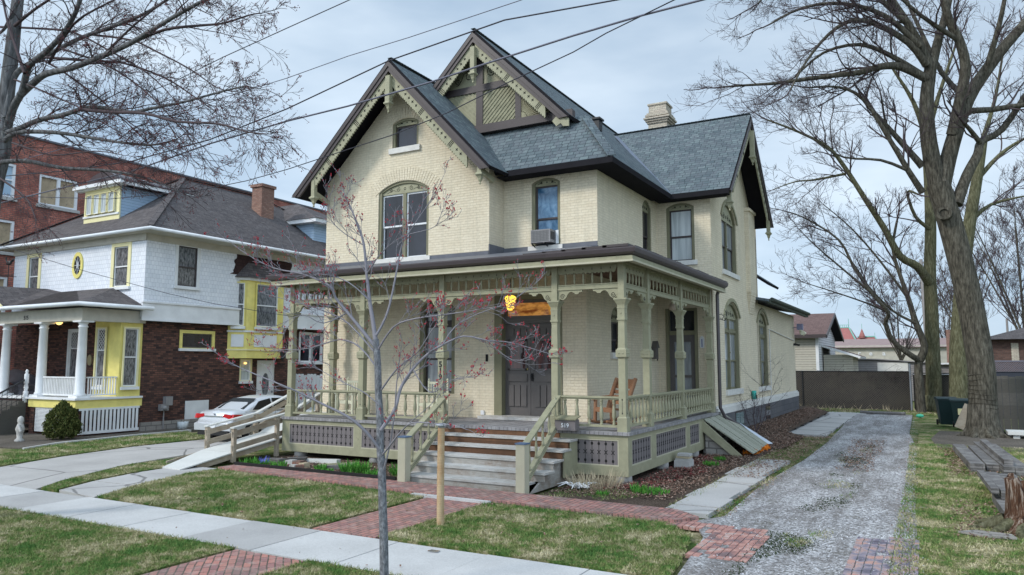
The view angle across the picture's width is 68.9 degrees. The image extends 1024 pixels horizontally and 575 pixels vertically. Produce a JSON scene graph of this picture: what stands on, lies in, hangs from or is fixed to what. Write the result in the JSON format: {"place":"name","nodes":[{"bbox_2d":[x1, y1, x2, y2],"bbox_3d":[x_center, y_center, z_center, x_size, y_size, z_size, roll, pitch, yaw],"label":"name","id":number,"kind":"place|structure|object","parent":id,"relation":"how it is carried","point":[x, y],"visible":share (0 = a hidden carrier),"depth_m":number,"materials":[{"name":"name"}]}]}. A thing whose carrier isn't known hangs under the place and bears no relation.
{"place":"outdoors","nodes":[
{"label":"outdoors","id":0,"kind":"place"},
{"bbox_2d":[0,423,196,448],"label":"bed soil","id":1,"kind":"structure","parent":0,"point":[8,442],"depth_m":25.93,"materials":[{"name":"brown soil"}]},
{"bbox_2d":[0,369,28,434],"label":"front stoop","id":2,"kind":"object","parent":1,"relation":"on","point":[11,411],"visible":0.99,"depth_m":27.65,"materials":[{"name":"white paint"}]},
{"bbox_2d":[41,399,82,438],"bbox_3d":[-15.513,4.535,25.756,1.293,1.408,1.278,-3,-7,29],"label":"conifer shrub","id":3,"kind":"object","parent":1,"relation":"on","point":[63,420],"visible":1,"depth_m":25.49,"materials":[{"name":"green plant"}]},
{"bbox_2d":[0,431,203,466],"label":"lawn","id":4,"kind":"structure","parent":0,"point":[38,459],"depth_m":22.63,"materials":[{"name":"plant"}]},
{"bbox_2d":[0,134,326,399],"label":"brick building","id":5,"kind":"structure","parent":4,"relation":"on","point":[72,205],"depth_m":39.04,"materials":[{"name":"red brick"}]},
{"bbox_2d":[0,219,14,255],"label":"window","id":6,"kind":"structure","parent":5,"relation":"in","point":[6,226],"depth_m":37.40,"materials":[{"name":"white paint"}]},
{"bbox_2d":[2,164,16,201],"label":"window","id":7,"kind":"structure","parent":5,"relation":"in","point":[11,170],"depth_m":37.68,"materials":[{"name":"white glass"}]},
{"bbox_2d":[36,174,79,213],"bbox_3d":[-24.118,-4.965,39.691,0.270,1.760,2.250,-3,-7,29],"label":"window","id":8,"kind":"structure","parent":5,"relation":"in","point":[69,204],"depth_m":39.67,"materials":[{"name":"white paint"}]},
{"bbox_2d":[41,457,175,491],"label":"lawn","id":9,"kind":"structure","parent":0,"point":[49,489],"depth_m":17.12,"materials":[{"name":"plant"}]},
{"bbox_2d":[0,505,237,574],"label":"verge","id":10,"kind":"structure","parent":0,"point":[137,559],"depth_m":10.34,"materials":[{"name":"plant"}]},
{"bbox_2d":[0,0,311,262],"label":"street tree","id":11,"kind":"object","parent":10,"relation":"on","point":[10,100],"visible":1,"depth_m":11.04,"materials":[{"name":"brown plant"}]},
{"bbox_2d":[59,466,215,497],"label":"path","id":12,"kind":"structure","parent":0,"point":[93,489],"depth_m":16.56,"materials":[{"name":"concrete"}]},
{"bbox_2d":[0,436,281,489],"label":"driveway","id":13,"kind":"structure","parent":0,"point":[37,475],"depth_m":19.84,"materials":[{"name":"concrete"}]},
{"bbox_2d":[194,395,310,437],"bbox_3d":[-9.021,4.656,27.083,2.080,1.507,4.705,-3,-6,26],"label":"parked car","id":14,"kind":"object","parent":13,"relation":"on","point":[238,407],"visible":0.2,"depth_m":25.45,"materials":[{"name":"silver metal"}]},
{"bbox_2d":[0,172,326,436],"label":"shingled house","id":15,"kind":"structure","parent":0,"point":[145,349],"depth_m":31.16,"materials":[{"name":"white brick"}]},
{"bbox_2d":[9,369,35,394],"bbox_3d":[-19.814,3.837,30.372,3.600,1.013,1.400,-3,-7,29],"label":"tarp covered pile","id":16,"kind":"object","parent":15,"relation":"on","point":[16,376],"visible":0.41,"depth_m":29.79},
{"bbox_2d":[25,253,41,287],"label":"window","id":17,"kind":"structure","parent":15,"relation":"in","point":[34,277],"depth_m":32.82,"materials":[{"name":"beige paint"}]},
{"bbox_2d":[65,329,78,382],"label":"window","id":18,"kind":"structure","parent":15,"relation":"in","point":[72,343],"depth_m":31.34,"materials":[{"name":"white paint"}]},
{"bbox_2d":[109,242,131,289],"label":"window","id":19,"kind":"structure","parent":15,"relation":"in","point":[122,255],"depth_m":29.79,"materials":[{"name":"beige paint"}]},
{"bbox_2d":[173,244,200,290],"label":"window","id":20,"kind":"structure","parent":15,"relation":"in","point":[187,258],"depth_m":30.67,"materials":[{"name":"grey glass"}]},
{"bbox_2d":[178,330,215,350],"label":"window","id":21,"kind":"structure","parent":15,"relation":"in","point":[189,340],"depth_m":31.18,"materials":[{"name":"yellow paint"}]},
{"bbox_2d":[230,282,245,328],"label":"window","id":22,"kind":"structure","parent":15,"relation":"in","point":[242,285],"depth_m":32.82,"materials":[{"name":"yellow paint"}]},
{"bbox_2d":[239,359,252,383],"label":"window","id":23,"kind":"structure","parent":15,"relation":"in","point":[244,376],"depth_m":33.38,"materials":[{"name":"white glass"}]},
{"bbox_2d":[256,360,274,394],"bbox_3d":[-11.360,4.484,34.330,0.158,2.250,1.080,-3,-7,29],"label":"side door","id":24,"kind":"structure","parent":15,"relation":"in","point":[262,370],"depth_m":34.36,"materials":[{"name":"white paint"}]},
{"bbox_2d":[254,283,279,329],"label":"window","id":25,"kind":"structure","parent":15,"relation":"in","point":[264,303],"depth_m":33.83,"materials":[{"name":"grey glass"}]},
{"bbox_2d":[298,332,312,363],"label":"window","id":26,"kind":"structure","parent":15,"relation":"in","point":[304,357],"depth_m":36.66,"materials":[{"name":"white paint"}]},
{"bbox_2d":[295,374,322,409],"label":"picket gate","id":27,"kind":"structure","parent":15,"relation":"attached to","point":[317,380],"depth_m":35.25,"materials":[{"name":"white paint"}]},
{"bbox_2d":[142,549,304,574],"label":"path","id":28,"kind":"structure","parent":0,"point":[237,562],"depth_m":9.67,"materials":[{"name":"red brick"}]},
{"bbox_2d":[96,468,423,528],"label":"lawn","id":29,"kind":"structure","parent":0,"point":[289,523],"depth_m":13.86,"materials":[{"name":"plant"}]},
{"bbox_2d":[25,0,520,158],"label":"overhead wire","id":30,"kind":"object","parent":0,"point":[328,63],"visible":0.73,"depth_m":11.62,"materials":[{"name":"grey"}]},
{"bbox_2d":[6,0,617,175],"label":"overhead wire","id":31,"kind":"object","parent":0,"point":[367,71],"visible":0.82,"depth_m":9.96,"materials":[{"name":"grey"}]},
{"bbox_2d":[0,484,624,574],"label":"sidewalk","id":32,"kind":"structure","parent":0,"point":[286,541],"depth_m":11.13,"materials":[{"name":"concrete"}]},
{"bbox_2d":[257,558,418,574],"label":"verge","id":33,"kind":"structure","parent":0,"point":[304,568],"depth_m":9.39,"materials":[{"name":"plant"}]},
{"bbox_2d":[199,156,571,574],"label":"young maple","id":34,"kind":"object","parent":33,"relation":"on","point":[381,425],"visible":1,"depth_m":9.03,"materials":[{"name":"grey plant"}]},
{"bbox_2d":[2,0,673,198],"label":"overhead wire","id":35,"kind":"object","parent":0,"point":[407,128],"visible":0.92,"depth_m":10.61,"materials":[{"name":"grey"}]},
{"bbox_2d":[1,0,703,202],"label":"overhead wire","id":36,"kind":"object","parent":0,"point":[587,31],"visible":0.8,"depth_m":9.74,"materials":[{"name":"grey"}]},
{"bbox_2d":[312,498,481,538],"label":"path","id":37,"kind":"structure","parent":0,"point":[367,524],"depth_m":12.60,"materials":[{"name":"red brick"}]},
{"bbox_2d":[257,452,603,481],"bbox_3d":[-2.531,4.545,18.728,9.200,0.080,4.100,-3,-7,29],"label":"planting bed","id":38,"kind":"object","parent":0,"point":[341,457],"visible":0.09,"depth_m":20.21,"materials":[{"name":"soil"}]},
{"bbox_2d":[337,459,372,473],"bbox_3d":[-3.697,4.221,17.566,0.871,0.330,0.808,-3,-7,29],"label":"plant clump","id":39,"kind":"object","parent":38,"relation":"on","point":[356,467],"visible":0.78,"depth_m":17.43,"materials":[{"name":"green plant"}]},
{"bbox_2d":[218,465,698,522],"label":"path","id":40,"kind":"structure","parent":0,"point":[641,512],"depth_m":14.35,"materials":[{"name":"red brick"}]},
{"bbox_2d":[234,462,396,479],"bbox_3d":[-4.784,4.347,17.627,5.151,0.130,0.050,-3,-7,29],"label":"plastic edging","id":41,"kind":"object","parent":40,"relation":"on","point":[314,470],"visible":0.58,"depth_m":17.54,"materials":[{"name":"black"}]},
{"bbox_2d":[0,0,1023,338],"label":"sky","id":42,"kind":"structure","parent":0,"point":[648,59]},
{"bbox_2d":[378,501,692,574],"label":"lawn","id":43,"kind":"structure","parent":0,"point":[531,558],"depth_m":10.85,"materials":[{"name":"plant"}]},
{"bbox_2d":[436,423,445,524],"bbox_3d":[-1.159,3.061,12.163,0.190,1.680,0.200,-3,-7,29],"label":"wooden post","id":44,"kind":"object","parent":43,"relation":"on","point":[440,473],"visible":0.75,"depth_m":12.13,"materials":[{"name":"brown wood"}]},
{"bbox_2d":[56,401,1018,574],"bbox_3d":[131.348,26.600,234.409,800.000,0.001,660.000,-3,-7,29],"label":"ground","id":45,"kind":"structure","parent":0,"point":[926,423],"depth_m":22.48,"materials":[{"name":"soil"}]},
{"bbox_2d":[162,393,326,469],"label":"wheelchair ramp","id":46,"kind":"structure","parent":45,"relation":"on","point":[234,448],"depth_m":20.72,"materials":[{"name":"beige wood"}]},
{"bbox_2d":[266,28,809,493],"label":"brick house","id":47,"kind":"structure","parent":45,"relation":"on","point":[658,216],"depth_m":21.58,"materials":[{"name":"beige brick"}]},
{"bbox_2d":[375,180,430,263],"bbox_3d":[-3.273,-1.998,22.624,2.080,2.510,0.250,-3,-7,29],"label":"window","id":48,"kind":"structure","parent":47,"relation":"in","point":[397,195],"depth_m":22.68,"materials":[{"name":"grey glass"}]},
{"bbox_2d":[388,118,420,154],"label":"window","id":49,"kind":"structure","parent":47,"relation":"in","point":[407,140],"depth_m":22.92,"materials":[{"name":"green paint"}]},
{"bbox_2d":[419,301,454,393],"bbox_3d":[-2.113,1.695,21.676,1.240,2.730,0.175,-3,-7,29],"label":"window","id":50,"kind":"structure","parent":47,"relation":"in","point":[431,371],"depth_m":21.80,"materials":[{"name":"grey glass"}]},
{"bbox_2d":[505,323,530,415],"bbox_3d":[0.164,2.235,20.417,0.785,2.500,0.072,-3,-7,29],"label":"door","id":51,"kind":"structure","parent":47,"relation":"in","point":[517,375],"depth_m":20.39,"materials":[{"name":"grey paint"}]},
{"bbox_2d":[494,294,562,414],"bbox_3d":[0.476,1.850,20.197,2.060,3.320,0.280,-3,-7,29],"label":"front doorway","id":52,"kind":"structure","parent":47,"relation":"in","point":[534,309],"depth_m":20.43,"materials":[{"name":"green paint"}]},
{"bbox_2d":[530,323,551,415],"bbox_3d":[0.835,2.191,19.989,0.785,2.500,0.171,-3,-7,29],"label":"door","id":53,"kind":"structure","parent":47,"relation":"in","point":[540,384],"depth_m":20.05,"materials":[{"name":"grey paint"}]},
{"bbox_2d":[531,229,558,247],"bbox_3d":[0.925,-1.368,20.944,0.720,0.484,0.375,-3,-7,29],"label":"air conditioner","id":54,"kind":"object","parent":47,"relation":"attached to","point":[545,236],"visible":1,"depth_m":20.86,"materials":[{"name":"grey plastic"}]},
{"bbox_2d":[528,178,562,250],"bbox_3d":[0.983,-2.085,21.183,1.080,2.090,0.250,-3,-7,29],"label":"window","id":55,"kind":"structure","parent":47,"relation":"in","point":[545,191],"depth_m":21.28,"materials":[{"name":"blue glass"}]},
{"bbox_2d":[553,415,580,430],"bbox_3d":[1.223,3.034,16.725,0.570,0.320,0.278,-3,-7,29],"label":"mailbox","id":56,"kind":"object","parent":47,"relation":"on","point":[567,422],"visible":1,"depth_m":16.63,"materials":[{"name":"grey paint"}]},
{"bbox_2d":[610,307,617,358],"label":"window","id":57,"kind":"structure","parent":47,"relation":"in","point":[614,322],"depth_m":21.32,"materials":[{"name":"green paint"}]},
{"bbox_2d":[590,377,640,424],"bbox_3d":[2.569,2.833,18.676,1.192,1.147,0.773,4,-7,-36],"label":"rocking chair","id":58,"kind":"object","parent":47,"relation":"on","point":[615,385],"visible":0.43,"depth_m":18.68,"materials":[{"name":"brown wood"}]},
{"bbox_2d":[642,200,650,250],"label":"window","id":59,"kind":"structure","parent":47,"relation":"in","point":[646,220],"depth_m":24.29,"materials":[{"name":"green paint"}]},
{"bbox_2d":[666,203,697,264],"bbox_3d":[5.524,-1.742,24.439,1.110,2.070,0.250,-3,-7,29],"label":"window","id":60,"kind":"structure","parent":47,"relation":"in","point":[679,216],"depth_m":24.51,"materials":[{"name":"grey glass"}]},
{"bbox_2d":[665,308,699,408],"bbox_3d":[5.517,2.306,24.065,1.040,3.260,0.230,-3,-7,29],"label":"window","id":61,"kind":"structure","parent":47,"relation":"in","point":[690,331],"depth_m":24.10,"materials":[{"name":"grey glass"}]},
{"bbox_2d":[721,204,739,280],"bbox_3d":[7.561,-1.649,26.195,0.280,2.600,2.420,-3,-7,29],"label":"window","id":62,"kind":"structure","parent":47,"relation":"in","point":[727,220],"depth_m":26.65,"materials":[{"name":"grey glass"}]},
{"bbox_2d":[724,302,743,395],"bbox_3d":[7.573,2.099,25.834,0.280,3.170,2.430,-3,-7,29],"label":"window","id":63,"kind":"structure","parent":47,"relation":"in","point":[731,323],"depth_m":26.30,"materials":[{"name":"grey glass"}]},
{"bbox_2d":[758,312,771,391],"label":"window","id":64,"kind":"structure","parent":47,"relation":"in","point":[762,322],"depth_m":31.26,"materials":[{"name":"grey glass"}]},
{"bbox_2d":[789,313,843,370],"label":"garage house","id":65,"kind":"structure","parent":45,"relation":"on","point":[820,330],"depth_m":49.13,"materials":[{"name":"beige"}]},
{"bbox_2d":[822,345,865,370],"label":"lean to","id":66,"kind":"object","parent":45,"relation":"on","point":[846,362],"visible":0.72,"depth_m":49.52,"materials":[{"name":"beige"}]},
{"bbox_2d":[758,170,931,412],"bbox_3d":[17.532,-0.044,39.438,8.837,13.258,6.003,5,-7,-38],"label":"forked tree","id":67,"kind":"object","parent":45,"relation":"on","point":[919,359],"visible":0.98,"depth_m":39.77,"materials":[{"name":"brown wood"}]},
{"bbox_2d":[668,0,1023,438],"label":"maple tree","id":68,"kind":"object","parent":45,"relation":"on","point":[982,417],"visible":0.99,"depth_m":27.62,"materials":[{"name":"brown plant"}]},
{"bbox_2d":[720,1,977,411],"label":"maple tree","id":69,"kind":"object","parent":45,"relation":"on","point":[933,369],"visible":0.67,"depth_m":40.50,"materials":[{"name":"brown plant"}]},
{"bbox_2d":[796,364,948,409],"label":"chain link fence","id":70,"kind":"object","parent":45,"relation":"on","point":[823,391],"visible":0.39,"depth_m":42.43,"materials":[{"name":"black metal"}]},
{"bbox_2d":[835,338,946,362],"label":"shop building","id":71,"kind":"structure","parent":45,"relation":"on","point":[875,348],"depth_m":72.04,"materials":[{"name":"beige paint"}]},
{"bbox_2d":[858,359,924,400],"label":"sided shed","id":72,"kind":"structure","parent":45,"relation":"on","point":[875,364],"depth_m":53.40,"materials":[{"name":"grey"}]},
{"bbox_2d":[855,263,950,359],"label":"bare tree","id":73,"kind":"object","parent":45,"relation":"on","point":[907,342],"visible":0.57,"depth_m":63.61,"materials":[{"name":"brown wood"}]},
{"bbox_2d":[933,397,955,424],"bbox_3d":[18.436,5.247,31.715,0.760,1.200,0.880,-2,-6,21],"label":"trash bin","id":74,"kind":"object","parent":45,"relation":"on","point":[944,410],"visible":0.69,"depth_m":31.45,"materials":[{"name":"green plastic"}]},
{"bbox_2d":[905,261,983,337],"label":"bare tree","id":75,"kind":"object","parent":45,"relation":"on","point":[944,321],"visible":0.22,"depth_m":90.45,"materials":[{"name":"brown wood"}]},
{"bbox_2d":[901,219,1015,318],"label":"bare tree","id":76,"kind":"object","parent":45,"relation":"on","point":[943,305],"visible":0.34,"depth_m":71.86,"materials":[{"name":"brown wood"}]},
{"bbox_2d":[949,0,1023,397],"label":"maple tree","id":77,"kind":"object","parent":45,"relation":"on","point":[958,380],"visible":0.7,"depth_m":38.46,"materials":[{"name":"brown plant"}]},
{"bbox_2d":[952,160,1023,328],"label":"bare tree","id":78,"kind":"object","parent":45,"relation":"on","point":[999,281],"visible":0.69,"depth_m":54.98,"materials":[{"name":"brown wood"}]},
{"bbox_2d":[990,328,1023,371],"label":"brick bungalow","id":79,"kind":"object","parent":45,"relation":"on","point":[1009,345],"visible":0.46,"depth_m":41.68,"materials":[{"name":"brown brick"}]},
{"bbox_2d":[990,157,1023,288],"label":"bare tree","id":80,"kind":"object","parent":45,"relation":"on","point":[1016,209],"visible":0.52,"depth_m":58.87,"materials":[{"name":"brown wood"}]},
{"bbox_2d":[995,360,1023,415],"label":"lattice fence","id":81,"kind":"object","parent":45,"relation":"on","point":[1010,373],"visible":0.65,"depth_m":37.34,"materials":[{"name":"grey"}]},
{"bbox_2d":[997,376,1023,429],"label":"board fence","id":82,"kind":"object","parent":45,"relation":"on","point":[1012,404],"visible":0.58,"depth_m":28.62,"materials":[{"name":"grey wood"}]},
{"bbox_2d":[540,406,829,507],"bbox_3d":[8.765,5.144,26.611,2.850,0.364,29.500,-3,-7,29],"label":"planting bed","id":83,"kind":"object","parent":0,"point":[652,501],"visible":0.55,"depth_m":17.05,"materials":[{"name":"soil"}]},
{"bbox_2d":[543,487,644,500],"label":"grass","id":84,"kind":"structure","parent":83,"relation":"on","point":[609,496],"depth_m":14.77,"materials":[{"name":"green plant"}]},
{"bbox_2d":[564,467,626,491],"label":"dry stems","id":85,"kind":"object","parent":83,"relation":"on","point":[584,480],"visible":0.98,"depth_m":15.49,"materials":[{"name":"beige plant"}]},
{"bbox_2d":[561,454,718,489],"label":"bark mulch","id":86,"kind":"object","parent":83,"relation":"on","point":[675,470],"visible":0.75,"depth_m":17.40,"materials":[{"name":"brown wood"}]},
{"bbox_2d":[674,452,693,468],"bbox_3d":[4.338,4.357,18.803,0.390,0.350,0.440,-3,-7,29],"label":"block pile","id":87,"kind":"object","parent":83,"relation":"on","point":[683,459],"visible":0.97,"depth_m":18.64,"materials":[{"name":"concrete"}]},
{"bbox_2d":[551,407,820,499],"bbox_3d":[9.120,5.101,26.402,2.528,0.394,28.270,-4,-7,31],"label":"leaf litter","id":88,"kind":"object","parent":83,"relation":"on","point":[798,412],"visible":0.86,"depth_m":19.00,"materials":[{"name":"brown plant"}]},
{"bbox_2d":[702,414,767,456],"bbox_3d":[6.699,4.350,22.251,1.440,1.064,2.630,-3,-7,29],"label":"cellar bulkhead","id":89,"kind":"object","parent":83,"relation":"on","point":[720,431],"visible":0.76,"depth_m":21.52,"materials":[{"name":"wood"}]},
{"bbox_2d":[736,355,790,431],"bbox_3d":[8.371,3.566,25.486,2.137,2.796,2.297,-3,-7,29],"label":"bare shrub","id":90,"kind":"object","parent":83,"relation":"on","point":[754,407],"visible":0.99,"depth_m":25.55,"materials":[{"name":"brown plant"}]},
{"bbox_2d":[666,412,865,518],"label":"path","id":91,"kind":"structure","parent":0,"point":[712,499],"depth_m":16.33,"materials":[{"name":"concrete"}]},
{"bbox_2d":[728,434,831,477],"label":"leaf litter","id":92,"kind":"object","parent":91,"relation":"on","point":[795,454],"visible":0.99,"depth_m":21.27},
{"bbox_2d":[678,414,928,574],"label":"driveway","id":93,"kind":"structure","parent":0,"point":[699,565],"depth_m":13.54,"materials":[{"name":"grey gravel"}]},
{"bbox_2d":[665,520,731,532],"bbox_3d":[3.044,3.840,11.971,1.133,0.052,0.839,-3,-7,29],"label":"brick edging","id":94,"kind":"object","parent":93,"relation":"on","point":[693,525],"visible":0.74,"depth_m":11.96,"materials":[{"name":"red brick"}]},
{"bbox_2d":[685,525,769,562],"bbox_3d":[3.226,3.729,10.886,0.821,0.052,2.111,-3,-7,29],"label":"brick pad","id":95,"kind":"object","parent":93,"relation":"on","point":[732,550],"visible":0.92,"depth_m":10.75,"materials":[{"name":"red brick"}]},
{"bbox_2d":[721,531,818,574],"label":"moss","id":96,"kind":"object","parent":93,"relation":"on","point":[773,547],"visible":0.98,"depth_m":10.56,"materials":[{"name":"green plant"}]},
{"bbox_2d":[799,444,872,511],"bbox_3d":[8.361,4.490,18.602,1.114,0.023,12.668,-3,-7,28],"label":"moss","id":97,"kind":"object","parent":93,"relation":"on","point":[840,502],"visible":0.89,"depth_m":15.32,"materials":[{"name":"green plant"}]},
{"bbox_2d":[833,439,884,471],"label":"leaf litter","id":98,"kind":"object","parent":93,"relation":"on","point":[856,446],"visible":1,"depth_m":21.36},
{"bbox_2d":[842,537,919,574],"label":"brick pad","id":99,"kind":"object","parent":93,"relation":"on","point":[868,564],"visible":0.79,"depth_m":9.99,"materials":[{"name":"red brick"}]},
{"bbox_2d":[887,431,1023,574],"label":"lawn","id":100,"kind":"structure","parent":0,"point":[925,437],"depth_m":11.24,"materials":[{"name":"plant"}]},
{"bbox_2d":[952,444,984,471],"bbox_3d":[12.209,4.547,20.027,0.300,0.220,4.907,-3,-6,26],"label":"timber","id":101,"kind":"object","parent":100,"relation":"on","point":[971,460],"visible":0.86,"depth_m":19.13,"materials":[{"name":"grey wood"}]},
{"bbox_2d":[968,445,999,472],"bbox_3d":[12.563,4.549,19.944,0.260,0.200,4.704,-3,-7,27],"label":"timber","id":102,"kind":"object","parent":100,"relation":"on","point":[991,464],"visible":0.64,"depth_m":18.80,"materials":[{"name":"grey wood"}]},
{"bbox_2d":[958,530,1016,539],"bbox_3d":[7.186,3.732,11.301,0.750,0.030,0.400,-3,-7,29],"label":"stone slab","id":103,"kind":"object","parent":100,"relation":"on","point":[996,534],"depth_m":11.24,"materials":[{"name":"stone"}]},
{"bbox_2d":[963,473,1023,539],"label":"tree stump","id":104,"kind":"object","parent":100,"relation":"on","point":[1010,519],"visible":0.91,"depth_m":11.58,"materials":[{"name":"brown wood"}]},
{"bbox_2d":[973,442,1014,473],"bbox_3d":[12.800,4.527,19.929,0.220,0.240,6.109,-3,-6,26],"label":"timber","id":105,"kind":"object","parent":100,"relation":"on","point":[1006,468],"visible":0.43,"depth_m":17.82,"materials":[{"name":"grey wood"}]},
{"bbox_2d":[980,439,1012,464],"bbox_3d":[12.817,4.335,19.824,0.180,0.120,5.305,-3,-7,27],"label":"timber","id":106,"kind":"object","parent":105,"relation":"on","point":[999,454],"visible":1,"depth_m":19.12,"materials":[{"name":"grey wood"}]},
{"bbox_2d":[931,431,1023,451],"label":"bed soil","id":107,"kind":"structure","parent":0,"point":[945,437],"depth_m":25.20,"materials":[{"name":"brown soil"}]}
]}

